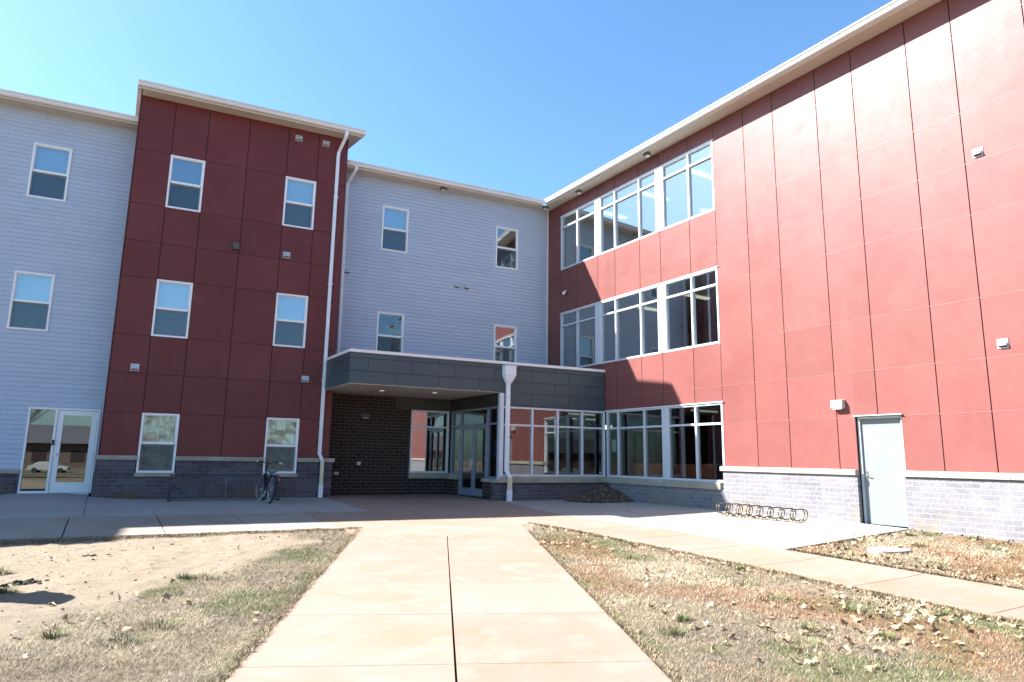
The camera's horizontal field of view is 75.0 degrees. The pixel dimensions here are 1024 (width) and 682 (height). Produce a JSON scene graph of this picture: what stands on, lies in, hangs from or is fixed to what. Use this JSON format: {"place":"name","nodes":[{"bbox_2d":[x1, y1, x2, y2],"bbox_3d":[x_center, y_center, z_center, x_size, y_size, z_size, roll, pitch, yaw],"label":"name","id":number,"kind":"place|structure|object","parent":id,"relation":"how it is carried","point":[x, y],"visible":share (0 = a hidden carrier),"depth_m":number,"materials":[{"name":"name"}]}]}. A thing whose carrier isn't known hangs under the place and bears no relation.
{"place":"outdoors","nodes":[
{"label":"outdoors","id":0,"kind":"place"},
{"bbox_2d":[0,513,339,540],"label":"sidewalk","id":1,"kind":"structure","parent":0,"point":[15,529],"depth_m":12.55,"materials":[{"name":"grey concrete"}]},
{"bbox_2d":[0,0,892,204],"label":"sky","id":2,"kind":"structure","parent":0,"point":[530,98],"materials":[{"name":"blue"}]},
{"bbox_2d":[227,536,671,681],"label":"path","id":3,"kind":"structure","parent":0,"point":[378,609],"depth_m":6.20,"materials":[{"name":"concrete"}]},
{"bbox_2d":[0,493,908,550],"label":"pavement","id":4,"kind":"structure","parent":0,"point":[784,535],"depth_m":14.88,"materials":[{"name":"concrete"}]},
{"bbox_2d":[167,474,279,501],"bbox_3d":[-7.541,3.856,17.553,2.719,0.679,0.505,6,-11,-25],"label":"bike rack","id":5,"kind":"object","parent":4,"relation":"on","point":[212,498],"visible":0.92,"depth_m":17.39,"materials":[{"name":"metal"}]},
{"bbox_2d":[256,460,282,503],"bbox_3d":[-6.373,3.669,17.399,0.699,1.092,1.778,13,-17,-30],"label":"bicycle","id":6,"kind":"object","parent":4,"relation":"on","point":[267,486],"visible":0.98,"depth_m":17.14,"materials":[{"name":"black metal"}]},
{"bbox_2d":[563,482,632,502],"bbox_3d":[2.581,4.519,19.933,1.806,0.606,1.324,7,-12,-31],"label":"leaf pile","id":7,"kind":"object","parent":4,"relation":"on","point":[603,493],"visible":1,"depth_m":19.96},
{"bbox_2d":[716,502,807,522],"bbox_3d":[5.555,3.837,14.970,0.505,0.283,2.140,7,-12,-31],"label":"loop bike rack","id":8,"kind":"object","parent":4,"relation":"on","point":[759,516],"visible":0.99,"depth_m":14.81,"materials":[{"name":"brown metal"}]},
{"bbox_2d":[0,492,1023,681],"bbox_3d":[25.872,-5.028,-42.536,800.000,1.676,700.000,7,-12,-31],"label":"ground","id":9,"kind":"structure","parent":0,"point":[193,555],"depth_m":7.15,"materials":[{"name":"soil"}]},
{"bbox_2d":[0,535,296,627],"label":"soil crumbs","id":10,"kind":"object","parent":9,"relation":"on","point":[112,575],"visible":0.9,"depth_m":8.00,"materials":[{"name":"brown soil"}]},
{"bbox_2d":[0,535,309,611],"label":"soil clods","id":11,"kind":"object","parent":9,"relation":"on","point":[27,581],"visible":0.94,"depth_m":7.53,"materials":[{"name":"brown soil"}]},
{"bbox_2d":[0,0,1023,542],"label":"building","id":12,"kind":"structure","parent":9,"relation":"on","point":[796,282],"depth_m":18.43,"materials":[{"name":"plastic"}]},
{"bbox_2d":[6,270,54,331],"bbox_3d":[-12.933,-1.061,17.955,0.918,1.580,0.177,6,-11,-25],"label":"window","id":13,"kind":"structure","parent":12,"relation":"in","point":[32,292],"depth_m":17.96,"materials":[{"name":"glass"}]},
{"bbox_2d":[26,142,72,201],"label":"window","id":14,"kind":"structure","parent":12,"relation":"in","point":[50,165],"depth_m":18.60,"materials":[{"name":"glass"}]},
{"bbox_2d":[48,410,97,492],"bbox_3d":[-11.712,2.952,17.838,0.927,2.160,0.130,6,-11,-28],"label":"door","id":15,"kind":"structure","parent":12,"relation":"in","point":[76,430],"depth_m":17.84,"materials":[{"name":"clear glass"}]},
{"bbox_2d":[136,413,179,472],"bbox_3d":[-9.544,2.749,17.988,0.916,1.575,0.226,6,-11,-25],"label":"window","id":16,"kind":"structure","parent":12,"relation":"in","point":[157,447],"depth_m":17.99,"materials":[{"name":"clear glass"}]},
{"bbox_2d":[151,279,192,338],"bbox_3d":[-9.475,-0.882,18.602,0.916,1.600,0.177,6,-11,-25],"label":"window","id":17,"kind":"structure","parent":12,"relation":"in","point":[172,305],"depth_m":18.62,"materials":[{"name":"glass"}]},
{"bbox_2d":[165,155,205,211],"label":"window","id":18,"kind":"structure","parent":12,"relation":"in","point":[186,175],"depth_m":19.26,"materials":[{"name":"glass"}]},
{"bbox_2d":[262,417,299,472],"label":"window","id":19,"kind":"structure","parent":12,"relation":"in","point":[281,434],"depth_m":19.36,"materials":[{"name":"clear glass"}]},
{"bbox_2d":[272,293,307,347],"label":"window","id":20,"kind":"structure","parent":12,"relation":"in","point":[290,320],"depth_m":19.97,"materials":[{"name":"glass"}]},
{"bbox_2d":[282,176,315,229],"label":"window","id":21,"kind":"structure","parent":12,"relation":"in","point":[299,194],"depth_m":20.61,"materials":[{"name":"glass"}]},
{"bbox_2d":[375,311,403,352],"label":"window","id":22,"kind":"structure","parent":12,"relation":"in","point":[390,326],"depth_m":22.29,"materials":[{"name":"glass"}]},
{"bbox_2d":[381,205,408,252],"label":"window","id":23,"kind":"structure","parent":12,"relation":"in","point":[394,235],"depth_m":22.83,"materials":[{"name":"glass"}]},
{"bbox_2d":[409,410,449,472],"bbox_3d":[-2.764,3.349,22.212,1.348,2.045,0.137,6,-11,-25],"label":"window","id":24,"kind":"structure","parent":12,"relation":"in","point":[447,412],"depth_m":22.25,"materials":[{"name":"metal"}]},
{"bbox_2d":[459,426,473,495],"bbox_3d":[-1.469,3.825,21.346,0.138,2.160,0.877,7,-12,-31],"label":"door","id":25,"kind":"structure","parent":12,"relation":"in","point":[467,433],"depth_m":21.39,"materials":[{"name":"glass"}]},
{"bbox_2d":[471,425,486,496],"bbox_3d":[-1.009,3.701,20.598,0.138,2.160,0.877,7,-12,-31],"label":"door","id":26,"kind":"structure","parent":12,"relation":"in","point":[479,439],"depth_m":20.69,"materials":[{"name":"glass"}]},
{"bbox_2d":[493,324,516,361],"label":"window","id":27,"kind":"structure","parent":12,"relation":"in","point":[505,337],"depth_m":24.11,"materials":[{"name":"clear glass"}]},
{"bbox_2d":[495,226,517,269],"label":"window","id":28,"kind":"structure","parent":12,"relation":"in","point":[506,256],"depth_m":24.66,"materials":[{"name":"glass"}]},
{"bbox_2d":[501,406,605,476],"bbox_3d":[1.294,3.118,20.507,3.658,2.050,0.137,6,-11,-25],"label":"window","id":29,"kind":"structure","parent":12,"relation":"in","point":[531,425],"depth_m":20.56,"materials":[{"name":"metal"}]},
{"bbox_2d":[612,440,615,451],"bbox_3d":[3.216,3.297,21.005,0.010,0.380,0.200,7,-12,-31],"label":"notice","id":30,"kind":"object","parent":12,"relation":"attached to","point":[613,445],"visible":1,"depth_m":21.00,"materials":[{"name":"paper"}]},
{"bbox_2d":[561,140,714,269],"bbox_3d":[3.745,-4.097,21.585,0.145,2.050,7.295,7,-12,-31],"label":"window","id":31,"kind":"structure","parent":12,"relation":"in","point":[660,172],"depth_m":21.03,"materials":[{"name":"metal"}]},
{"bbox_2d":[560,267,720,367],"bbox_3d":[3.687,-0.458,20.947,0.145,2.082,7.295,7,-12,-31],"label":"window","id":32,"kind":"structure","parent":12,"relation":"in","point":[663,297],"depth_m":20.37,"materials":[{"name":"metal"}]},
{"bbox_2d":[634,463,662,476],"bbox_3d":[4.532,4.264,20.445,0.800,1.020,1.760,7,-12,-31],"label":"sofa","id":33,"kind":"object","parent":12,"relation":"on","point":[655,469],"visible":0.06,"depth_m":20.24,"materials":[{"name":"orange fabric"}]},
{"bbox_2d":[606,402,724,481],"bbox_3d":[4.290,2.945,19.243,0.145,2.050,4.745,7,-12,-31],"label":"window","id":34,"kind":"structure","parent":12,"relation":"in","point":[666,412],"depth_m":19.03,"materials":[{"name":"metal"}]},
{"bbox_2d":[674,464,717,479],"bbox_3d":[5.439,4.019,18.968,0.800,1.020,1.760,7,-12,-31],"label":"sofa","id":35,"kind":"object","parent":12,"relation":"on","point":[708,471],"visible":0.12,"depth_m":18.79,"materials":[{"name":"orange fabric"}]},
{"bbox_2d":[861,418,908,526],"bbox_3d":[7.654,2.681,13.712,0.125,2.155,0.850,7,-12,-31],"label":"door","id":36,"kind":"structure","parent":12,"relation":"in","point":[881,438],"depth_m":13.71,"materials":[{"name":"white metal"}]},
{"bbox_2d":[10,504,1023,672],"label":"fallen leaves","id":37,"kind":"object","parent":9,"relation":"on","point":[854,618],"visible":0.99,"depth_m":7.04,"materials":[{"name":"brown plant"}]},
{"bbox_2d":[304,494,1023,619],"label":"walkway","id":38,"kind":"structure","parent":9,"relation":"on","point":[447,515],"depth_m":12.17,"materials":[{"name":"concrete"}]},
{"bbox_2d":[867,547,910,554],"bbox_3d":[6.102,3.397,10.792,0.840,0.060,0.536,7,-12,-31],"label":"utility cover","id":39,"kind":"object","parent":9,"relation":"on","point":[879,550],"visible":0.9,"depth_m":10.62,"materials":[{"name":"concrete"}]},
{"bbox_2d":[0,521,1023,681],"bbox_3d":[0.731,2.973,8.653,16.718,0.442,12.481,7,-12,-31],"label":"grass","id":40,"kind":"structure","parent":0,"point":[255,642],"depth_m":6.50,"materials":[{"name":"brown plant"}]}
]}

